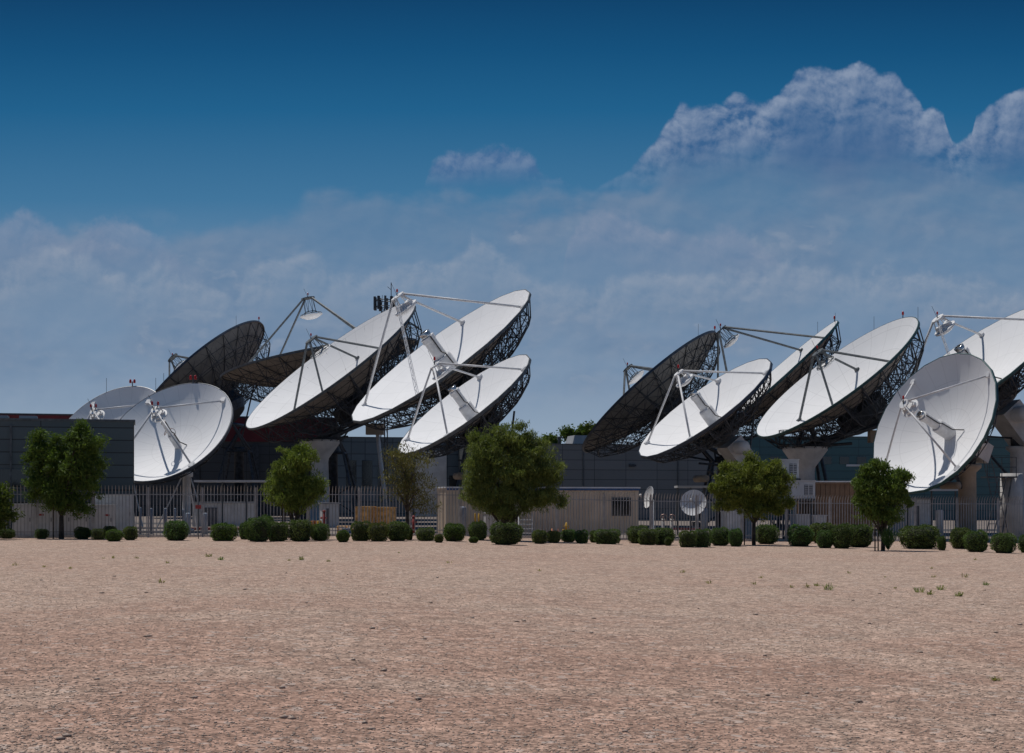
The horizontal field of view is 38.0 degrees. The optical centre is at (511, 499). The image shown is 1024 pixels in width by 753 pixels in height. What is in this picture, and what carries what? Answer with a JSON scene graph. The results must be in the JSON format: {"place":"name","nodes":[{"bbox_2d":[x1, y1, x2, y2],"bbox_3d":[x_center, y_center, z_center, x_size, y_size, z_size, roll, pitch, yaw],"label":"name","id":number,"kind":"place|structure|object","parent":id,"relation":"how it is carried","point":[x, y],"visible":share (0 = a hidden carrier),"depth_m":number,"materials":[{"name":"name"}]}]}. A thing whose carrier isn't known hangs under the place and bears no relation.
{"place":"outdoors","nodes":[
{"label":"outdoors","id":0,"kind":"place"},
{"bbox_2d":[55,504,90,534],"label":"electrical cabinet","id":1,"kind":"object","parent":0,"point":[75,523],"visible":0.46,"depth_m":68.50,"materials":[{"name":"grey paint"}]},
{"bbox_2d":[90,504,116,530],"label":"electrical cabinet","id":2,"kind":"object","parent":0,"point":[103,516],"visible":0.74,"depth_m":69.01,"materials":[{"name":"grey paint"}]},
{"bbox_2d":[0,535,1023,752],"bbox_3d":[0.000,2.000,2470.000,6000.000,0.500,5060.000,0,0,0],"label":"ground","id":3,"kind":"structure","parent":0,"point":[729,567],"depth_m":19.57,"materials":[{"name":"beige gravel"}]},
{"bbox_2d":[0,529,15,538],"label":"clipped bush","id":4,"kind":"object","parent":3,"relation":"on","point":[9,534],"visible":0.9,"depth_m":66.20,"materials":[{"name":"green plant"}]},
{"bbox_2d":[0,481,25,533],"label":"shade tree","id":5,"kind":"object","parent":3,"relation":"on","point":[7,514],"visible":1,"depth_m":64.77,"materials":[{"name":"green plant"}]},
{"bbox_2d":[34,529,49,538],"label":"clipped bush","id":6,"kind":"object","parent":3,"relation":"on","point":[41,533],"visible":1,"depth_m":66.17,"materials":[{"name":"green plant"}]},
{"bbox_2d":[19,417,112,538],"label":"shade tree","id":7,"kind":"object","parent":3,"relation":"on","point":[63,466],"visible":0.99,"depth_m":65.89,"materials":[{"name":"green plant"}]},
{"bbox_2d":[73,526,92,538],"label":"clipped bush","id":8,"kind":"object","parent":3,"relation":"on","point":[82,532],"visible":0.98,"depth_m":65.55,"materials":[{"name":"green plant"}]},
{"bbox_2d":[91,528,105,539],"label":"clipped bush","id":9,"kind":"object","parent":3,"relation":"on","point":[98,534],"visible":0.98,"depth_m":64.25,"materials":[{"name":"green plant"}]},
{"bbox_2d":[105,528,123,540],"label":"clipped bush","id":10,"kind":"object","parent":3,"relation":"on","point":[114,535],"visible":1,"depth_m":61.84,"materials":[{"name":"green plant"}]},
{"bbox_2d":[123,526,137,539],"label":"clipped bush","id":11,"kind":"object","parent":3,"relation":"on","point":[130,532],"visible":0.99,"depth_m":63.63,"materials":[{"name":"green plant"}]},
{"bbox_2d":[0,413,334,515],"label":"equipment hall","id":12,"kind":"structure","parent":3,"relation":"on","point":[266,454],"depth_m":157.15,"materials":[{"name":"grey metal"}]},
{"bbox_2d":[162,520,190,540],"bbox_3d":[-14.275,1.291,63.321,1.005,0.917,1.096,0,0,-40],"label":"clipped bush","id":13,"kind":"object","parent":3,"relation":"on","point":[177,529],"visible":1,"depth_m":63.05,"materials":[{"name":"green plant"}]},
{"bbox_2d":[210,522,239,540],"bbox_3d":[-12.105,1.349,62.751,1.235,0.803,1.065,0,0,0],"label":"clipped bush","id":14,"kind":"object","parent":3,"relation":"on","point":[221,531],"visible":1,"depth_m":62.44,"materials":[{"name":"green plant"}]},
{"bbox_2d":[242,516,272,541],"bbox_3d":[-10.528,1.204,61.601,1.159,1.092,0.985,0,0,-45],"label":"clipped bush","id":15,"kind":"object","parent":3,"relation":"on","point":[257,528],"visible":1,"depth_m":61.33,"materials":[{"name":"green plant"}]},
{"bbox_2d":[268,521,289,540],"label":"clipped bush","id":16,"kind":"object","parent":3,"relation":"on","point":[280,532],"visible":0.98,"depth_m":61.86,"materials":[{"name":"green plant"}]},
{"bbox_2d":[258,439,329,526],"bbox_3d":[-9.450,-0.417,64.920,3.009,4.535,2.126,0,0,-22],"label":"shade tree","id":17,"kind":"object","parent":3,"relation":"on","point":[295,487],"visible":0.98,"depth_m":64.59,"materials":[{"name":"green plant"}]},
{"bbox_2d":[286,518,314,540],"bbox_3d":[-8.857,1.263,62.172,1.114,0.974,1.068,0,0,43],"label":"clipped bush","id":18,"kind":"object","parent":3,"relation":"on","point":[299,530],"visible":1,"depth_m":61.88,"materials":[{"name":"green plant"}]},
{"bbox_2d":[310,523,329,540],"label":"clipped bush","id":19,"kind":"object","parent":3,"relation":"on","point":[322,531],"visible":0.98,"depth_m":62.42,"materials":[{"name":"green plant"}]},
{"bbox_2d":[336,529,349,541],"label":"clipped bush","id":20,"kind":"object","parent":3,"relation":"on","point":[342,536],"visible":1,"depth_m":60.72,"materials":[{"name":"green plant"}]},
{"bbox_2d":[350,520,370,540],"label":"clipped bush","id":21,"kind":"object","parent":3,"relation":"on","point":[359,530],"visible":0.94,"depth_m":62.40,"materials":[{"name":"green plant"}]},
{"bbox_2d":[368,521,388,540],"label":"clipped bush","id":22,"kind":"object","parent":3,"relation":"on","point":[378,531],"visible":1,"depth_m":61.85,"materials":[{"name":"green plant"}]},
{"bbox_2d":[387,520,410,540],"bbox_3d":[-4.799,1.309,62.728,0.982,0.882,1.154,0,0,16],"label":"clipped bush","id":23,"kind":"object","parent":3,"relation":"on","point":[398,531],"visible":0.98,"depth_m":62.41,"materials":[{"name":"green plant"}]},
{"bbox_2d":[378,441,441,539],"bbox_3d":[-4.408,-0.371,64.877,2.885,4.443,1.893,0,0,0],"label":"sparse tree","id":24,"kind":"object","parent":3,"relation":"on","point":[408,480],"visible":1,"depth_m":64.77,"materials":[{"name":"green plant"}]},
{"bbox_2d":[415,527,434,540],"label":"clipped bush","id":25,"kind":"object","parent":3,"relation":"on","point":[424,534],"visible":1,"depth_m":62.44,"materials":[{"name":"green plant"}]},
{"bbox_2d":[443,522,466,540],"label":"clipped bush","id":26,"kind":"object","parent":3,"relation":"on","point":[454,532],"visible":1,"depth_m":62.77,"materials":[{"name":"green plant"}]},
{"bbox_2d":[467,520,487,539],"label":"clipped bush","id":27,"kind":"object","parent":3,"relation":"on","point":[478,530],"visible":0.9,"depth_m":66.14,"materials":[{"name":"green plant"}]},
{"bbox_2d":[12,552,975,587],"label":"scattered weeds","id":28,"kind":"object","parent":3,"relation":"on","point":[708,582],"visible":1,"depth_m":39.35,"materials":[{"name":"green plant"}]},
{"bbox_2d":[488,521,523,544],"bbox_3d":[-0.240,1.372,61.357,1.501,0.996,1.241,0,0,0],"label":"clipped bush","id":29,"kind":"object","parent":3,"relation":"on","point":[501,533],"visible":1,"depth_m":61.00,"materials":[{"name":"green plant"}]},
{"bbox_2d":[457,418,572,522],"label":"shade tree","id":30,"kind":"object","parent":3,"relation":"on","point":[513,456],"visible":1,"depth_m":67.47,"materials":[{"name":"green plant"}]},
{"bbox_2d":[6,485,1023,540],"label":"palisade fence","id":31,"kind":"object","parent":3,"relation":"on","point":[696,501],"visible":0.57,"depth_m":73.23,"materials":[{"name":"grey metal"}]},
{"bbox_2d":[13,533,1018,540],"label":"kerb","id":32,"kind":"structure","parent":3,"relation":"on","point":[72,536],"depth_m":69.55,"materials":[{"name":"concrete"}]},
{"bbox_2d":[531,530,548,543],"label":"clipped bush","id":33,"kind":"object","parent":3,"relation":"on","point":[540,536],"visible":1,"depth_m":64.31,"materials":[{"name":"green plant"}]},
{"bbox_2d":[547,530,560,542],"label":"clipped bush","id":34,"kind":"object","parent":3,"relation":"on","point":[554,536],"visible":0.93,"depth_m":66.17,"materials":[{"name":"green plant"}]},
{"bbox_2d":[560,529,575,541],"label":"clipped bush","id":35,"kind":"object","parent":3,"relation":"on","point":[567,536],"visible":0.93,"depth_m":68.15,"materials":[{"name":"green plant"}]},
{"bbox_2d":[556,423,588,441],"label":"distant tree","id":36,"kind":"object","parent":3,"relation":"on","point":[566,432],"visible":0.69,"depth_m":174.41,"materials":[{"name":"green plant"}]},
{"bbox_2d":[574,529,588,542],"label":"clipped bush","id":37,"kind":"object","parent":3,"relation":"on","point":[581,536],"visible":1,"depth_m":66.82,"materials":[{"name":"green plant"}]},
{"bbox_2d":[592,528,620,543],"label":"clipped bush","id":38,"kind":"object","parent":3,"relation":"on","point":[607,536],"visible":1,"depth_m":66.71,"materials":[{"name":"green plant"}]},
{"bbox_2d":[625,524,649,542],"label":"clipped bush","id":39,"kind":"object","parent":3,"relation":"on","point":[632,535],"visible":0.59,"depth_m":69.04,"materials":[{"name":"green plant"}]},
{"bbox_2d":[637,528,658,544],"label":"clipped bush","id":40,"kind":"object","parent":3,"relation":"on","point":[647,537],"visible":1,"depth_m":66.82,"materials":[{"name":"green plant"}]},
{"bbox_2d":[655,527,675,544],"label":"clipped bush","id":41,"kind":"object","parent":3,"relation":"on","point":[664,533],"visible":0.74,"depth_m":67.26,"materials":[{"name":"green plant"}]},
{"bbox_2d":[678,530,697,546],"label":"clipped bush","id":42,"kind":"object","parent":3,"relation":"on","point":[688,538],"visible":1,"depth_m":64.38,"materials":[{"name":"green plant"}]},
{"bbox_2d":[694,528,711,546],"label":"clipped bush","id":43,"kind":"object","parent":3,"relation":"on","point":[703,539],"visible":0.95,"depth_m":64.69,"materials":[{"name":"green plant"}]},
{"bbox_2d":[710,526,728,545],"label":"clipped bush","id":44,"kind":"object","parent":3,"relation":"on","point":[719,536],"visible":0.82,"depth_m":67.48,"materials":[{"name":"green plant"}]},
{"bbox_2d":[728,528,743,545],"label":"clipped bush","id":45,"kind":"object","parent":3,"relation":"on","point":[735,537],"visible":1,"depth_m":66.61,"materials":[{"name":"green plant"}]},
{"bbox_2d":[707,449,798,544],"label":"shade tree","id":46,"kind":"object","parent":3,"relation":"on","point":[746,490],"visible":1,"depth_m":69.13,"materials":[{"name":"green plant"}]},
{"bbox_2d":[756,523,779,543],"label":"clipped bush","id":47,"kind":"object","parent":3,"relation":"on","point":[767,534],"visible":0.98,"depth_m":71.04,"materials":[{"name":"green plant"}]},
{"bbox_2d":[787,523,814,545],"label":"clipped bush","id":48,"kind":"object","parent":3,"relation":"on","point":[801,535],"visible":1,"depth_m":67.78,"materials":[{"name":"green plant"}]},
{"bbox_2d":[809,521,835,542],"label":"clipped bush","id":49,"kind":"object","parent":3,"relation":"on","point":[816,527],"visible":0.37,"depth_m":73.36,"materials":[{"name":"green plant"}]},
{"bbox_2d":[816,529,832,547],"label":"clipped bush","id":50,"kind":"object","parent":3,"relation":"on","point":[823,540],"visible":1,"depth_m":65.76,"materials":[{"name":"green plant"}]},
{"bbox_2d":[829,522,853,547],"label":"clipped bush","id":51,"kind":"object","parent":3,"relation":"on","point":[842,534],"visible":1,"depth_m":65.45,"materials":[{"name":"green plant"}]},
{"bbox_2d":[849,523,873,546],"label":"clipped bush","id":52,"kind":"object","parent":3,"relation":"on","point":[862,535],"visible":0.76,"depth_m":67.34,"materials":[{"name":"green plant"}]},
{"bbox_2d":[849,457,915,550],"bbox_3d":[15.732,0.208,63.207,2.727,4.130,1.918,0,0,20],"label":"shade tree","id":53,"kind":"object","parent":3,"relation":"on","point":[876,495],"visible":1,"depth_m":62.94,"materials":[{"name":"green plant"}]},
{"bbox_2d":[878,526,898,549],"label":"spiky plant","id":54,"kind":"object","parent":3,"relation":"on","point":[887,539],"visible":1,"depth_m":62.60,"materials":[{"name":"green plant"}]},
{"bbox_2d":[897,524,940,548],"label":"clipped bush","id":55,"kind":"object","parent":3,"relation":"on","point":[921,537],"visible":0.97,"depth_m":65.70,"materials":[{"name":"green plant"}]},
{"bbox_2d":[948,526,971,548],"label":"clipped bush","id":56,"kind":"object","parent":3,"relation":"on","point":[956,541],"visible":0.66,"depth_m":66.04,"materials":[{"name":"green plant"}]},
{"bbox_2d":[961,529,989,551],"bbox_3d":[19.420,1.714,62.251,1.152,0.965,1.001,0,0,0],"label":"clipped bush","id":57,"kind":"object","parent":3,"relation":"on","point":[975,541],"visible":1,"depth_m":62.04,"materials":[{"name":"green plant"}]},
{"bbox_2d":[989,532,1017,552],"bbox_3d":[20.146,1.763,61.030,0.886,0.876,1.164,0,0,-37],"label":"clipped bush","id":58,"kind":"object","parent":3,"relation":"on","point":[1005,543],"visible":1,"depth_m":60.78,"materials":[{"name":"green plant"}]},
{"bbox_2d":[0,0,1023,443],"label":"sky","id":59,"kind":"structure","parent":0,"point":[175,175],"materials":[{"name":"blue"}]},
{"bbox_2d":[134,516,996,538],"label":"yard pavement","id":60,"kind":"structure","parent":0,"point":[342,520],"depth_m":122.67,"materials":[{"name":"concrete"}]},
{"bbox_2d":[12,504,54,534],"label":"electrical cabinet","id":61,"kind":"object","parent":60,"relation":"on","point":[28,517],"visible":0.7,"depth_m":67.86,"materials":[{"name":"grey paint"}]},
{"bbox_2d":[0,415,134,535],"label":"office building","id":62,"kind":"structure","parent":60,"relation":"on","point":[119,451],"depth_m":71.28,"materials":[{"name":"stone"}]},
{"bbox_2d":[0,469,53,486],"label":"window","id":63,"kind":"structure","parent":62,"relation":"in","point":[17,474],"depth_m":70.64,"materials":[{"name":"black glass"}]},
{"bbox_2d":[69,378,155,526],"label":"satellite antenna","id":64,"kind":"object","parent":60,"relation":"on","point":[118,403],"visible":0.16,"depth_m":94.19,"materials":[{"name":"white paint"}]},
{"bbox_2d":[95,495,133,533],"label":"electrical cabinet","id":65,"kind":"object","parent":60,"relation":"on","point":[119,511],"visible":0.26,"depth_m":70.26,"materials":[{"name":"grey metal"}]},
{"bbox_2d":[120,375,233,530],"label":"satellite antenna","id":66,"kind":"object","parent":60,"relation":"on","point":[181,431],"visible":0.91,"depth_m":81.02,"materials":[{"name":"white paint"}]},
{"bbox_2d":[155,317,269,516],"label":"satellite antenna","id":67,"kind":"object","parent":60,"relation":"on","point":[210,362],"visible":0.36,"depth_m":139.36,"materials":[{"name":"beige paint"}]},
{"bbox_2d":[191,502,253,526],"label":"plant shed","id":68,"kind":"structure","parent":60,"relation":"on","point":[231,512],"depth_m":96.04,"materials":[{"name":"grey paint"}]},
{"bbox_2d":[205,508,216,525],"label":"door","id":69,"kind":"structure","parent":68,"relation":"in","point":[212,509],"depth_m":95.83,"materials":[{"name":"grey metal"}]},
{"bbox_2d":[194,480,270,522],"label":"walkway canopy","id":70,"kind":"object","parent":60,"relation":"on","point":[222,481],"visible":0.48,"depth_m":89.10,"materials":[{"name":"grey metal"}]},
{"bbox_2d":[220,290,417,519],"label":"satellite antenna","id":71,"kind":"object","parent":60,"relation":"on","point":[275,371],"visible":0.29,"depth_m":125.27,"materials":[{"name":"white paint"}]},
{"bbox_2d":[318,502,340,527],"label":"plant shed","id":72,"kind":"structure","parent":60,"relation":"on","point":[326,506],"depth_m":92.03,"materials":[{"name":"grey paint"}]},
{"bbox_2d":[246,304,421,520],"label":"satellite antenna","id":73,"kind":"object","parent":60,"relation":"on","point":[331,376],"visible":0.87,"depth_m":109.05,"materials":[{"name":"beige paint"}]},
{"bbox_2d":[355,506,376,523],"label":"wooden crate","id":74,"kind":"object","parent":60,"relation":"on","point":[356,513],"visible":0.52,"depth_m":72.48,"materials":[{"name":"brown wood"}]},
{"bbox_2d":[373,284,394,502],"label":"radio mast","id":75,"kind":"object","parent":60,"relation":"on","point":[377,302],"visible":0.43,"depth_m":141.68,"materials":[{"name":"metal"}]},
{"bbox_2d":[373,507,395,525],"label":"wooden crate","id":76,"kind":"object","parent":60,"relation":"on","point":[392,513],"visible":0.47,"depth_m":72.93,"materials":[{"name":"brown wood"}]},
{"bbox_2d":[337,437,457,516],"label":"glazed annex","id":77,"kind":"object","parent":60,"relation":"on","point":[362,452],"visible":0.36,"depth_m":149.54,"materials":[{"name":"glass"}]},
{"bbox_2d":[346,460,355,485],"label":"window","id":78,"kind":"structure","parent":77,"relation":"in","point":[352,462],"depth_m":148.95,"materials":[{"name":"black glass"}]},
{"bbox_2d":[362,460,371,485],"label":"window","id":79,"kind":"structure","parent":77,"relation":"in","point":[366,464],"depth_m":149.28,"materials":[{"name":"black glass"}]},
{"bbox_2d":[351,283,530,486],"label":"satellite antenna","id":80,"kind":"object","parent":60,"relation":"on","point":[476,336],"visible":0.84,"depth_m":93.04,"materials":[{"name":"white paint"}]},
{"bbox_2d":[399,351,530,483],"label":"satellite antenna","id":81,"kind":"object","parent":60,"relation":"on","point":[475,401],"visible":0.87,"depth_m":80.42,"materials":[{"name":"white paint"}]},
{"bbox_2d":[436,487,640,533],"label":"portable cabin","id":82,"kind":"object","parent":60,"relation":"on","point":[441,515],"visible":0.43,"depth_m":76.17,"materials":[{"name":"beige metal"}]},
{"bbox_2d":[612,498,630,515],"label":"window","id":83,"kind":"structure","parent":82,"relation":"in","point":[612,498],"depth_m":76.66,"materials":[{"name":"black glass"}]},
{"bbox_2d":[458,435,717,520],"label":"warehouse","id":84,"kind":"structure","parent":60,"relation":"on","point":[631,468],"depth_m":151.90,"materials":[{"name":"metal"}]},
{"bbox_2d":[639,486,653,528],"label":"ground dish","id":85,"kind":"object","parent":60,"relation":"on","point":[649,490],"visible":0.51,"depth_m":77.77,"materials":[{"name":"white paint"}]},
{"bbox_2d":[582,326,755,526],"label":"satellite antenna","id":86,"kind":"object","parent":60,"relation":"on","point":[636,407],"visible":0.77,"depth_m":114.72,"materials":[{"name":"black paint"}]},
{"bbox_2d":[680,490,705,514],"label":"ground dish","id":87,"kind":"object","parent":60,"relation":"on","point":[692,492],"visible":0.57,"depth_m":77.09,"materials":[{"name":"white paint"}]},
{"bbox_2d":[674,486,717,534],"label":"walkway canopy","id":88,"kind":"object","parent":60,"relation":"on","point":[690,487],"visible":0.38,"depth_m":87.96,"materials":[{"name":"grey metal"}]},
{"bbox_2d":[700,508,707,531],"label":"bollard","id":89,"kind":"object","parent":60,"relation":"on","point":[704,518],"visible":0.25,"depth_m":78.22,"materials":[{"name":"grey metal"}]},
{"bbox_2d":[638,358,784,537],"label":"satellite antenna","id":90,"kind":"object","parent":60,"relation":"on","point":[705,417],"visible":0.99,"depth_m":82.15,"materials":[{"name":"white paint"}]},
{"bbox_2d":[720,511,739,529],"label":"electrical cabinet","id":91,"kind":"object","parent":60,"relation":"on","point":[734,519],"visible":0.2,"depth_m":77.59,"materials":[{"name":"grey metal"}]},
{"bbox_2d":[716,316,840,528],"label":"satellite antenna","id":92,"kind":"object","parent":60,"relation":"on","point":[791,370],"visible":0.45,"depth_m":110.73,"materials":[{"name":"white paint"}]},
{"bbox_2d":[770,478,800,525],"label":"support platform","id":93,"kind":"structure","parent":60,"relation":"on","point":[795,507],"depth_m":81.45,"materials":[{"name":"grey metal"}]},
{"bbox_2d":[771,459,799,477],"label":"cooling unit","id":94,"kind":"object","parent":93,"relation":"on","point":[792,465],"visible":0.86,"depth_m":81.51,"materials":[{"name":"grey paint"}]},
{"bbox_2d":[783,499,814,538],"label":"support platform","id":95,"kind":"structure","parent":60,"relation":"on","point":[800,500],"depth_m":79.03,"materials":[{"name":"grey metal"}]},
{"bbox_2d":[784,480,815,498],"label":"cooling unit","id":96,"kind":"object","parent":95,"relation":"on","point":[805,487],"visible":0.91,"depth_m":78.99,"materials":[{"name":"grey paint"}]},
{"bbox_2d":[797,481,870,526],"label":"portable cabin","id":97,"kind":"object","parent":60,"relation":"on","point":[835,489],"visible":0.33,"depth_m":80.91,"materials":[{"name":"metal"}]},
{"bbox_2d":[756,311,924,528],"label":"satellite antenna","id":98,"kind":"object","parent":60,"relation":"on","point":[843,386],"visible":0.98,"depth_m":98.10,"materials":[{"name":"beige paint"}]},
{"bbox_2d":[718,436,1009,519],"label":"laboratory","id":99,"kind":"structure","parent":60,"relation":"on","point":[843,463],"depth_m":160.02,"materials":[{"name":"teal metal"}]},
{"bbox_2d":[893,498,934,533],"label":"plant shed","id":100,"kind":"structure","parent":60,"relation":"on","point":[921,514],"depth_m":93.05,"materials":[{"name":"white paint"}]},
{"bbox_2d":[907,489,957,530],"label":"walkway canopy","id":101,"kind":"object","parent":60,"relation":"on","point":[955,490],"visible":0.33,"depth_m":91.96,"materials":[{"name":"grey metal"}]},
{"bbox_2d":[936,510,943,535],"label":"bollard","id":102,"kind":"object","parent":60,"relation":"on","point":[942,522],"visible":0.59,"depth_m":80.27,"materials":[{"name":"white paint"}]},
{"bbox_2d":[873,353,1008,532],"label":"satellite antenna","id":103,"kind":"object","parent":60,"relation":"on","point":[936,425],"visible":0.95,"depth_m":80.82,"materials":[{"name":"white paint"}]},
{"bbox_2d":[912,307,1023,515],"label":"satellite antenna","id":104,"kind":"object","parent":60,"relation":"on","point":[997,347],"visible":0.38,"depth_m":96.53,"materials":[{"name":"white paint"}]},
{"bbox_2d":[981,457,1023,538],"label":"equipment tower","id":105,"kind":"structure","parent":60,"relation":"on","point":[1011,484],"depth_m":83.41,"materials":[{"name":"metal"}]},
{"bbox_2d":[789,514,808,527],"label":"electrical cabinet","id":106,"kind":"object","parent":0,"point":[806,519],"visible":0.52,"depth_m":78.22,"materials":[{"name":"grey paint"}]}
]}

